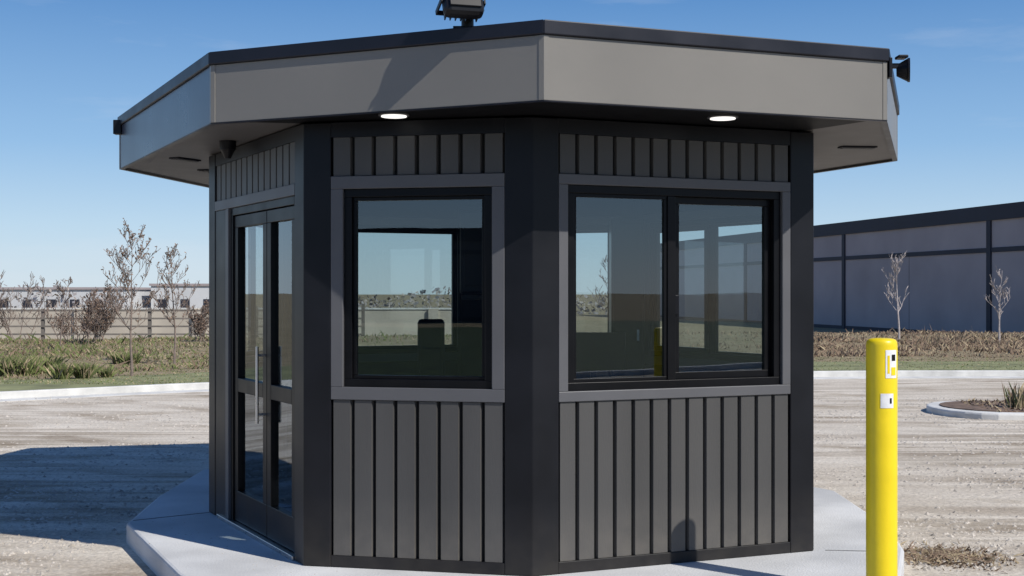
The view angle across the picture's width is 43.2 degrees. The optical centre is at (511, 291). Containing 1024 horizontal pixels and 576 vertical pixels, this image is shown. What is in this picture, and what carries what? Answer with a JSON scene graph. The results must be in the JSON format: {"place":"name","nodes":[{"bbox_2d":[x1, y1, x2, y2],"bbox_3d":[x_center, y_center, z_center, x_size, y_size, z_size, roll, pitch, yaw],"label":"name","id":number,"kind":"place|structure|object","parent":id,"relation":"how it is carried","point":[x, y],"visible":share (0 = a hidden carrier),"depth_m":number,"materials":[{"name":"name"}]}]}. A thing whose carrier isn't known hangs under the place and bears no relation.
{"place":"outdoors","nodes":[
{"label":"outdoors","id":0,"kind":"place"},
{"bbox_2d":[251,228,255,349],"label":"sliding sash jamb","id":1,"kind":"object","parent":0,"point":[253,288],"visible":0.9,"depth_m":10.85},
{"bbox_2d":[358,216,456,226],"bbox_3d":[-1.220,-0.671,12.277,1.686,0.078,0.122,0,0,-23],"label":"window trim head","id":2,"kind":"object","parent":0,"point":[407,221],"depth_m":12.30},
{"bbox_2d":[460,210,481,299],"bbox_3d":[-0.170,-0.242,8.463,0.340,0.585,0.475,0,0,0],"label":"wall air conditioner","id":3,"kind":"object","parent":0,"point":[470,251],"depth_m":8.39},
{"bbox_2d":[0,294,1023,384],"bbox_3d":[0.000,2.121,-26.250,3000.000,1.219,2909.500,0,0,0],"label":"ground","id":4,"kind":"structure","parent":0,"point":[588,322],"depth_m":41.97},
{"bbox_2d":[0,270,50,340],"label":"bare shrub","id":5,"kind":"object","parent":4,"relation":"on","point":[4,321],"visible":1,"depth_m":39.96,"materials":[{"name":"brown plant"}]},
{"bbox_2d":[0,290,150,307],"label":"walls","id":6,"kind":"structure","parent":4,"relation":"on","point":[140,296],"depth_m":164.00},
{"bbox_2d":[72,285,127,344],"bbox_3d":[-12.124,0.665,38.045,1.641,1.864,1.321,0,0,0],"label":"bare shrub","id":7,"kind":"object","parent":4,"relation":"on","point":[99,322],"visible":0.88,"depth_m":37.91,"materials":[{"name":"brown plant"}]},
{"bbox_2d":[149,243,199,363],"bbox_3d":[-7.718,0.298,29.555,1.089,2.868,0.939,0,0,0],"label":"bare tree","id":8,"kind":"object","parent":4,"relation":"on","point":[167,297],"visible":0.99,"depth_m":29.57,"materials":[{"name":"brown plant"}]},
{"bbox_2d":[151,286,208,307],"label":"walls","id":9,"kind":"structure","parent":4,"relation":"on","point":[200,294],"depth_m":170.00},
{"bbox_2d":[0,304,364,339],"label":"rail fence","id":10,"kind":"object","parent":4,"relation":"on","point":[149,326],"visible":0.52,"depth_m":45.90,"materials":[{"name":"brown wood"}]},
{"bbox_2d":[0,309,450,339],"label":"wall run","id":11,"kind":"structure","parent":4,"relation":"on","point":[389,322],"depth_m":65.85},
{"bbox_2d":[0,284,607,314],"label":"distant treeline","id":12,"kind":"object","parent":4,"relation":"on","point":[389,304],"visible":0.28,"depth_m":156.11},
{"bbox_2d":[0,379,1023,575],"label":"gravel lot","id":13,"kind":"structure","parent":4,"relation":"on","point":[112,554],"depth_m":13.62,"materials":[{"name":"gravel"}]},
{"bbox_2d":[0,370,1023,398],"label":"kerb","id":14,"kind":"structure","parent":13,"relation":"on","point":[94,390],"depth_m":24.12,"materials":[{"name":"concrete"}]},
{"bbox_2d":[126,469,903,575],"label":"concrete pad","id":15,"kind":"object","parent":13,"relation":"on","point":[171,549],"visible":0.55,"depth_m":8.38,"materials":[{"name":"concrete"}]},
{"bbox_2d":[209,155,216,514],"bbox_3d":[-2.244,0.324,9.930,0.165,2.728,0.324,0,0,-12],"label":"corner post","id":16,"kind":"object","parent":15,"relation":"on","point":[212,327],"visible":0.41,"depth_m":9.82,"materials":[{"name":"black metal"}]},
{"bbox_2d":[216,210,224,516],"bbox_3d":[-2.119,0.539,9.662,0.118,2.298,0.297,0,0,-28],"label":"side panel","id":17,"kind":"object","parent":15,"relation":"on","point":[220,361],"visible":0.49,"depth_m":9.64,"materials":[{"name":"black metal"}]},
{"bbox_2d":[217,514,294,560],"bbox_3d":[-1.735,1.674,8.925,0.140,0.028,1.758,0,0,-28],"label":"threshold","id":18,"kind":"object","parent":15,"relation":"on","point":[269,543],"visible":0.46,"depth_m":8.76,"materials":[{"name":"metal"}]},
{"bbox_2d":[225,208,230,518],"bbox_3d":[-2.035,0.525,9.495,0.124,2.270,0.076,0,0,-28],"label":"door jamb trim","id":19,"kind":"structure","parent":18,"relation":"on","point":[228,363],"depth_m":9.44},
{"bbox_2d":[231,208,245,519],"bbox_3d":[-1.999,0.525,9.440,0.100,2.270,0.054,0,0,-28],"label":"door jamb","id":20,"kind":"object","parent":18,"relation":"on","point":[232,367],"depth_m":9.40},
{"bbox_2d":[235,490,266,536],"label":"kick plate","id":21,"kind":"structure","parent":18,"relation":"on","point":[251,510],"depth_m":9.04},
{"bbox_2d":[235,228,245,490],"bbox_3d":[-1.972,0.485,9.370,0.058,1.900,0.085,0,0,-28],"label":"door stile jamb","id":22,"kind":"object","parent":21,"relation":"on","point":[240,356],"depth_m":9.34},
{"bbox_2d":[263,223,266,503],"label":"door stile jamb","id":23,"kind":"object","parent":21,"relation":"on","point":[265,362],"depth_m":8.74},
{"bbox_2d":[215,184,294,210],"bbox_3d":[-1.754,-0.646,8.972,0.122,0.072,1.858,0,0,-28],"label":"door head trim","id":24,"kind":"structure","parent":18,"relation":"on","point":[266,195],"depth_m":8.81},
{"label":"wall","id":25,"kind":"object","parent":24,"relation":"on","visible":0},
{"bbox_2d":[215,127,294,165],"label":"top beam","id":26,"kind":"structure","parent":25,"relation":"on","point":[276,140],"depth_m":8.77,"materials":[{"name":"black metal"}]},
{"bbox_2d":[130,122,301,166],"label":"soffit panel","id":27,"kind":"structure","parent":26,"relation":"on","point":[204,144],"depth_m":8.86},
{"bbox_2d":[120,67,209,167],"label":"fascia panel","id":28,"kind":"structure","parent":27,"relation":"attached to","point":[183,110],"depth_m":9.10,"materials":[{"name":"metal"}]},
{"bbox_2d":[117,53,210,124],"bbox_3d":[-2.552,-1.436,9.439,0.098,0.079,3.300,0,0,-26],"label":"roof cap","id":29,"kind":"object","parent":28,"relation":"on","point":[197,67],"visible":0.64,"depth_m":9.04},
{"bbox_2d":[217,142,294,200],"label":"siding panels","id":30,"kind":"object","parent":25,"relation":"attached to","point":[268,169],"visible":0.81,"depth_m":8.85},
{"bbox_2d":[267,505,293,551],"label":"kick plate","id":31,"kind":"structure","parent":18,"relation":"on","point":[280,525],"depth_m":8.46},
{"bbox_2d":[267,222,278,505],"bbox_3d":[-1.607,0.485,8.689,0.058,1.900,0.085,0,0,-28],"label":"door stile jamb","id":32,"kind":"object","parent":31,"relation":"on","point":[272,361],"depth_m":8.66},
{"bbox_2d":[292,219,293,516],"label":"door stile jamb","id":33,"kind":"object","parent":31,"relation":"on","point":[292,367],"depth_m":8.23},
{"bbox_2d":[248,471,283,493],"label":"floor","id":34,"kind":"structure","parent":15,"relation":"on","point":[256,489],"depth_m":10.90,"materials":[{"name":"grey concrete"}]},
{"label":"wall","id":35,"kind":"object","parent":34,"relation":"on","visible":0},
{"bbox_2d":[246,366,284,490],"bbox_3d":[-2.126,1.144,10.903,0.012,0.948,1.665,0,0,4],"label":"wall lining","id":36,"kind":"object","parent":35,"relation":"attached to","point":[254,454],"depth_m":10.80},
{"bbox_2d":[254,474,291,511],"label":"floor","id":37,"kind":"structure","parent":15,"relation":"on","point":[285,492],"depth_m":10.71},
{"bbox_2d":[418,319,444,375],"bbox_3d":[-0.635,0.944,10.300,0.580,1.448,0.637,0,0,0],"label":"office chair","id":38,"kind":"object","parent":37,"relation":"on","point":[431,347],"visible":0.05,"depth_m":10.51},
{"bbox_2d":[609,219,643,377],"bbox_3d":[1.050,0.490,11.838,0.300,2.300,0.325,0,0,0],"label":"door frame","id":39,"kind":"object","parent":37,"relation":"on","point":[626,276],"visible":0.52,"depth_m":11.68,"materials":[{"name":"metal"}]},
{"bbox_3d":[0.300,1.251,10.200,1.300,0.838,0.600,0,0,0],"label":"desk","id":40,"kind":"object","parent":37,"relation":"on","visible":0},
{"bbox_2d":[576,332,625,377],"bbox_3d":[0.650,0.575,10.270,0.496,0.509,0.160,0,0,0],"label":"computer monitor","id":41,"kind":"object","parent":40,"relation":"on","point":[595,351],"visible":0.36,"depth_m":10.23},
{"bbox_2d":[283,221,291,476],"bbox_3d":[-2.083,0.324,11.864,0.226,2.728,0.259,0,0,0],"label":"corner post","id":42,"kind":"object","parent":15,"relation":"on","point":[287,294],"visible":0.16,"depth_m":11.83,"materials":[{"name":"black metal"}]},
{"bbox_2d":[295,123,332,566],"bbox_3d":[-1.229,0.324,8.044,0.315,2.728,0.184,0,0,37],"label":"corner post","id":43,"kind":"object","parent":15,"relation":"on","point":[313,414],"visible":0.88,"depth_m":7.96,"materials":[{"name":"black metal"}]},
{"bbox_2d":[258,102,540,123],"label":"soffit panel","id":44,"kind":"structure","parent":43,"relation":"on","point":[514,110],"depth_m":7.70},
{"bbox_2d":[331,554,504,574],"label":"base beam","id":45,"kind":"structure","parent":15,"relation":"on","point":[437,565],"depth_m":7.82,"materials":[{"name":"black metal"}]},
{"bbox_2d":[333,400,504,560],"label":"wall","id":46,"kind":"structure","parent":45,"relation":"on","point":[483,481],"depth_m":7.85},
{"bbox_2d":[331,387,504,402],"bbox_3d":[-0.566,0.621,7.874,1.093,0.078,0.122,0,0,12],"label":"window trim sill","id":47,"kind":"structure","parent":46,"relation":"on","point":[420,394],"depth_m":7.81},
{"bbox_2d":[331,189,344,386],"bbox_3d":[-1.062,-0.025,7.982,0.078,1.214,0.122,0,0,12],"label":"window trim jamb","id":48,"kind":"object","parent":47,"relation":"on","point":[337,288],"depth_m":7.92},
{"bbox_2d":[331,173,504,188],"bbox_3d":[-0.566,-0.671,7.874,1.093,0.078,0.122,0,0,12],"label":"window trim head","id":49,"kind":"object","parent":48,"relation":"on","point":[423,181],"depth_m":7.81},
{"bbox_2d":[344,378,491,388],"bbox_3d":[-0.565,0.557,7.878,0.937,0.050,0.082,0,0,12],"label":"window frame sill","id":50,"kind":"structure","parent":47,"relation":"on","point":[425,383],"depth_m":7.84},
{"bbox_2d":[344,197,352,378],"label":"window frame jamb","id":51,"kind":"object","parent":50,"relation":"on","point":[348,287],"depth_m":7.93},
{"bbox_2d":[353,201,357,374],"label":"sash jamb","id":52,"kind":"object","parent":51,"relation":"attached to","point":[355,287],"visible":1,"depth_m":7.95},
{"bbox_2d":[344,187,491,197],"bbox_3d":[-0.565,-0.607,7.878,0.937,0.050,0.082,0,0,12],"label":"window frame head","id":53,"kind":"object","parent":51,"relation":"on","point":[438,191],"depth_m":7.84},
{"bbox_2d":[485,195,491,380],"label":"window frame jamb","id":54,"kind":"object","parent":50,"relation":"on","point":[488,287],"depth_m":7.74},
{"bbox_2d":[333,133,504,175],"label":"wall","id":55,"kind":"structure","parent":47,"relation":"on","point":[461,153],"depth_m":7.85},
{"bbox_2d":[331,118,504,137],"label":"top beam","id":56,"kind":"structure","parent":55,"relation":"on","point":[422,127],"depth_m":7.82,"materials":[{"name":"black metal"}]},
{"bbox_2d":[334,133,504,175],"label":"siding panels","id":57,"kind":"object","parent":55,"relation":"attached to","point":[428,154],"visible":1,"depth_m":7.82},
{"bbox_2d":[492,186,504,389],"bbox_3d":[-0.070,-0.025,7.767,0.078,1.214,0.122,0,0,12],"label":"window trim jamb","id":58,"kind":"object","parent":47,"relation":"on","point":[498,287],"depth_m":7.71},
{"bbox_2d":[334,400,504,562],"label":"siding panels","id":59,"kind":"object","parent":46,"relation":"attached to","point":[428,480],"visible":1,"depth_m":7.82,"materials":[{"name":"metal"}]},
{"bbox_2d":[505,117,557,575],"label":"corner post","id":60,"kind":"object","parent":15,"relation":"on","point":[531,346],"visible":1,"depth_m":7.69,"materials":[{"name":"black metal"}]},
{"bbox_2d":[558,542,789,573],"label":"base beam","id":61,"kind":"structure","parent":15,"relation":"on","point":[649,559],"depth_m":8.03,"materials":[{"name":"black metal"}]},
{"bbox_2d":[575,395,771,559],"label":"wall","id":62,"kind":"structure","parent":61,"relation":"on","point":[685,474],"depth_m":8.10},
{"bbox_2d":[558,394,787,561],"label":"siding panels","id":63,"kind":"object","parent":62,"relation":"attached to","point":[667,475],"visible":1,"depth_m":8.04,"materials":[{"name":"metal"}]},
{"bbox_2d":[558,384,789,401],"bbox_3d":[1.018,0.629,8.100,1.648,0.062,0.122,0,0,-22],"label":"window trim sill","id":64,"kind":"structure","parent":62,"relation":"on","point":[629,394],"depth_m":8.02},
{"bbox_2d":[558,184,567,391],"bbox_3d":[0.286,-0.025,7.796,0.062,1.246,0.122,0,0,-23],"label":"window trim jamb","id":65,"kind":"object","parent":64,"relation":"on","point":[562,287],"depth_m":7.74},
{"bbox_2d":[667,196,675,379],"bbox_3d":[0.989,-0.025,8.076,0.057,1.146,0.041,0,0,-22],"label":"mullion","id":66,"kind":"object","parent":64,"relation":"on","point":[671,287],"visible":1,"depth_m":8.06},
{"bbox_2d":[662,200,666,375],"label":"sash jamb","id":67,"kind":"object","parent":66,"relation":"attached to","point":[664,287],"visible":1,"depth_m":8.05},
{"bbox_2d":[568,376,779,390],"bbox_3d":[1.017,0.573,8.103,1.524,0.050,0.082,0,0,-22],"label":"window frame sill","id":68,"kind":"structure","parent":64,"relation":"on","point":[653,384],"depth_m":8.05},
{"bbox_2d":[568,193,573,382],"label":"window frame jamb","id":69,"kind":"object","parent":68,"relation":"on","point":[570,287],"depth_m":7.79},
{"bbox_2d":[676,370,769,378],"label":"sliding sash sill","id":70,"kind":"structure","parent":68,"relation":"on","point":[720,374],"depth_m":8.24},
{"bbox_2d":[762,207,769,369],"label":"sliding sash jamb","id":71,"kind":"object","parent":70,"relation":"on","point":[765,288],"visible":1,"depth_m":8.37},
{"bbox_2d":[770,199,779,376],"bbox_3d":[1.698,-0.025,8.385,0.075,1.146,0.093,0,0,0],"label":"window frame jamb","id":72,"kind":"object","parent":68,"relation":"on","point":[774,287],"depth_m":8.35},
{"bbox_2d":[780,192,789,384],"bbox_3d":[1.751,-0.025,8.403,0.062,1.246,0.122,0,0,-22],"label":"window trim jamb","id":73,"kind":"object","parent":64,"relation":"on","point":[784,288],"depth_m":8.35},
{"bbox_2d":[788,131,813,552],"bbox_3d":[1.893,0.324,8.489,0.191,2.728,0.310,0,0,39],"label":"corner post","id":74,"kind":"object","parent":15,"relation":"on","point":[801,407],"visible":0.82,"depth_m":8.39,"materials":[{"name":"black metal"}]},
{"bbox_2d":[866,338,897,575],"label":"bollard","id":75,"kind":"object","parent":13,"relation":"on","point":[881,456],"visible":1,"depth_m":7.13,"materials":[{"name":"metal"}]},
{"bbox_2d":[900,540,1023,573],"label":"dry grass patch","id":76,"kind":"object","parent":13,"relation":"on","point":[939,555],"visible":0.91,"depth_m":8.89,"materials":[{"name":"plant"}]},
{"bbox_2d":[926,401,1023,420],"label":"kerb island","id":77,"kind":"structure","parent":13,"relation":"on","point":[936,408],"depth_m":18.78,"materials":[{"name":"concrete"}]},
{"bbox_2d":[0,361,1023,390],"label":"grass verge","id":78,"kind":"object","parent":4,"relation":"on","point":[12,386],"depth_m":26.16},
{"bbox_2d":[0,355,46,375],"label":"ornamental grass","id":79,"kind":"object","parent":78,"relation":"on","point":[21,365],"depth_m":26.30,"materials":[{"name":"plant"}]},
{"bbox_2d":[101,218,162,375],"bbox_3d":[-7.745,0.134,26.285,1.297,3.268,1.306,0,0,0],"label":"bare tree","id":80,"kind":"object","parent":78,"relation":"on","point":[119,258],"visible":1,"depth_m":26.29,"materials":[{"name":"brown plant"}]},
{"bbox_2d":[0,376,1023,401],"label":"kerb gutter","id":81,"kind":"object","parent":4,"relation":"on","point":[207,390],"visible":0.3,"depth_m":24.03,"materials":[{"name":"concrete"}]},
{"bbox_2d":[660,201,1023,332],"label":"warehouse","id":82,"kind":"structure","parent":4,"relation":"on","point":[951,259],"depth_m":87.59,"materials":[{"name":"metal"}]},
{"bbox_2d":[814,333,1023,355],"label":"dead shrub bed","id":83,"kind":"object","parent":4,"relation":"on","point":[950,343],"visible":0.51,"depth_m":38.13,"materials":[{"name":"brown plant"}]},
{"bbox_2d":[0,0,1023,293],"label":"sky","id":84,"kind":"structure","parent":0,"point":[69,69],"materials":[{"name":"blue"}]},
{"bbox_2d":[558,173,789,191],"bbox_3d":[1.018,-0.679,8.100,1.648,0.062,0.122,0,0,-22],"label":"window trim head","id":85,"kind":"object","parent":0,"point":[633,181],"depth_m":8.02},
{"bbox_2d":[558,135,771,181],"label":"wall","id":86,"kind":"structure","parent":85,"relation":"on","point":[685,158],"depth_m":8.10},
{"bbox_2d":[558,134,787,181],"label":"siding panels","id":87,"kind":"object","parent":86,"relation":"attached to","point":[667,157],"visible":1,"depth_m":8.04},
{"bbox_2d":[558,118,789,145],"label":"top beam","id":88,"kind":"structure","parent":86,"relation":"on","point":[652,131],"depth_m":8.03,"materials":[{"name":"black metal"}]},
{"bbox_2d":[531,102,864,131],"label":"soffit panel","id":89,"kind":"structure","parent":88,"relation":"on","point":[649,115],"depth_m":7.79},
{"bbox_2d":[544,100,886,121],"bbox_3d":[1.216,-1.036,7.429,2.258,0.005,0.037,0,0,-22],"label":"drip edge","id":90,"kind":"object","parent":89,"relation":"attached to","point":[712,111],"visible":1,"depth_m":7.40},
{"bbox_2d":[568,184,779,199],"bbox_3d":[1.017,-0.623,8.103,1.524,0.050,0.082,0,0,-22],"label":"window frame head","id":91,"kind":"object","parent":85,"relation":"attached to","point":[677,192],"depth_m":8.06},
{"bbox_2d":[676,197,769,206],"bbox_3d":[1.336,-0.575,8.254,0.720,0.045,0.032,0,0,-22],"label":"sliding sash head","id":92,"kind":"object","parent":91,"relation":"attached to","point":[721,201],"visible":1,"depth_m":8.24},
{"bbox_2d":[643,206,761,222],"bbox_3d":[1.729,-0.671,11.187,0.122,0.078,1.790,0,0,-31],"label":"window trim head","id":93,"kind":"object","parent":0,"point":[715,213],"depth_m":11.10},
{"bbox_3d":[-0.136,-1.375,10.252,6.180,0.070,6.328,0,0,0],"label":"roof","id":94,"kind":"object","parent":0,"visible":0},
{"bbox_2d":[214,35,538,122],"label":"fascia panel","id":95,"kind":"structure","parent":94,"relation":"attached to","point":[502,70],"depth_m":7.43,"materials":[{"name":"metal"}]},
{"bbox_2d":[209,19,543,64],"bbox_3d":[-0.825,-1.436,7.503,2.245,0.079,0.098,0,0,25],"label":"roof cap","id":96,"kind":"object","parent":95,"relation":"on","point":[454,35],"visible":0.79,"depth_m":7.41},
{"bbox_2d":[211,100,543,123],"bbox_3d":[-0.832,-1.036,7.489,2.237,0.005,0.037,0,0,25],"label":"drip edge","id":97,"kind":"object","parent":95,"relation":"attached to","point":[382,112],"visible":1,"depth_m":7.44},
{"bbox_2d":[435,0,485,27],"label":"flood light","id":98,"kind":"object","parent":94,"relation":"on","point":[467,12],"visible":0.88,"depth_m":7.09,"materials":[{"name":"black metal"}]},
{"bbox_2d":[549,35,881,119],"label":"fascia panel","id":99,"kind":"structure","parent":94,"relation":"attached to","point":[591,70],"depth_m":7.38,"materials":[{"name":"metal"}]},
{"bbox_2d":[539,35,548,99],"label":"fascia corner trim","id":100,"kind":"structure","parent":99,"relation":"attached to","point":[543,67],"depth_m":7.00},
{"bbox_2d":[544,19,888,61],"bbox_3d":[1.210,-1.436,7.444,2.267,0.079,0.098,0,0,-22],"label":"roof cap","id":101,"kind":"object","parent":99,"relation":"on","point":[646,35],"visible":0.8,"depth_m":7.37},
{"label":"wall","id":102,"kind":"object","parent":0,"visible":0},
{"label":"top beam","id":103,"kind":"object","parent":102,"relation":"on","visible":0},
{"bbox_2d":[128,157,208,184],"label":"soffit panel","id":104,"kind":"structure","parent":103,"relation":"on","point":[184,170],"depth_m":11.10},
{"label":"base beam","id":105,"kind":"object","parent":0,"visible":0},
{"bbox_2d":[644,364,724,370],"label":"wall","id":106,"kind":"structure","parent":105,"relation":"on","point":[688,367],"depth_m":11.30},
{"bbox_2d":[644,355,761,369],"bbox_3d":[1.729,0.621,11.187,0.122,0.078,1.790,0,0,-31],"label":"window trim sill","id":107,"kind":"structure","parent":106,"relation":"on","point":[706,363],"depth_m":11.11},
{"bbox_2d":[644,223,649,354],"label":"window trim jamb","id":108,"kind":"object","parent":107,"relation":"on","point":[646,288],"depth_m":11.87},
{"bbox_2d":[650,350,761,362],"bbox_3d":[1.725,0.557,11.185,0.082,0.050,1.634,0,0,-31],"label":"window frame sill","id":109,"kind":"structure","parent":107,"relation":"on","point":[739,358],"depth_m":11.06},
{"bbox_2d":[650,228,659,349],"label":"window frame jamb","id":110,"kind":"object","parent":109,"relation":"on","point":[652,289],"depth_m":11.84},
{"bbox_2d":[710,225,714,353],"bbox_3d":[1.746,-0.025,11.178,0.041,1.114,0.057,0,0,-31],"label":"mullion","id":111,"kind":"object","parent":107,"relation":"on","point":[712,289],"visible":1,"depth_m":11.16},
{"bbox_2d":[704,230,709,347],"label":"sliding sash jamb","id":112,"kind":"object","parent":111,"relation":"attached to","point":[706,288],"visible":1,"depth_m":11.19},
{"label":"base beam","id":113,"kind":"object","parent":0,"visible":0},
{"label":"wall","id":114,"kind":"object","parent":113,"relation":"on","visible":0},
{"bbox_2d":[457,207,481,375],"bbox_3d":[-0.300,0.140,12.387,0.440,1.900,0.205,0,0,0],"label":"electrical cabinet","id":115,"kind":"object","parent":114,"relation":"attached to","point":[469,337],"visible":0.2,"depth_m":12.29,"materials":[{"name":"metal"}]},
{"bbox_3d":[0.436,0.621,12.377,1.255,0.078,0.592,0,0,0],"label":"window","id":116,"kind":"object","parent":114,"relation":"on","visible":0},
{"bbox_2d":[576,197,620,216],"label":"wall","id":117,"kind":"structure","parent":116,"relation":"on","point":[592,207],"depth_m":12.16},
{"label":"base beam","id":118,"kind":"object","parent":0,"visible":0},
{"bbox_2d":[358,360,456,362],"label":"wall","id":119,"kind":"structure","parent":118,"relation":"on","point":[398,361],"depth_m":12.26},
{"bbox_2d":[358,361,456,375],"bbox_3d":[-1.192,1.144,12.214,1.686,0.948,0.012,0,0,-23],"label":"wall lining","id":120,"kind":"object","parent":119,"relation":"attached to","point":[406,368],"depth_m":12.25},
{"bbox_2d":[358,352,456,361],"bbox_3d":[-1.220,0.621,12.277,1.686,0.078,0.122,0,0,-23],"label":"window trim sill","id":121,"kind":"structure","parent":119,"relation":"on","point":[389,357],"depth_m":12.25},
{"bbox_2d":[358,200,468,218],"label":"wall","id":122,"kind":"structure","parent":121,"relation":"on","point":[429,209],"depth_m":12.33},
{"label":"wall","id":123,"kind":"object","parent":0,"visible":0},
{"bbox_3d":[2.094,0.621,9.381,0.420,0.078,1.555,0,0,0],"label":"window","id":124,"kind":"object","parent":123,"relation":"on","visible":0},
{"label":"wall","id":125,"kind":"object","parent":124,"relation":"on","visible":0},
{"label":"top beam","id":126,"kind":"object","parent":125,"relation":"on","visible":0},
{"bbox_2d":[799,121,891,159],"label":"soffit panel","id":127,"kind":"structure","parent":126,"relation":"on","point":[828,141],"depth_m":9.03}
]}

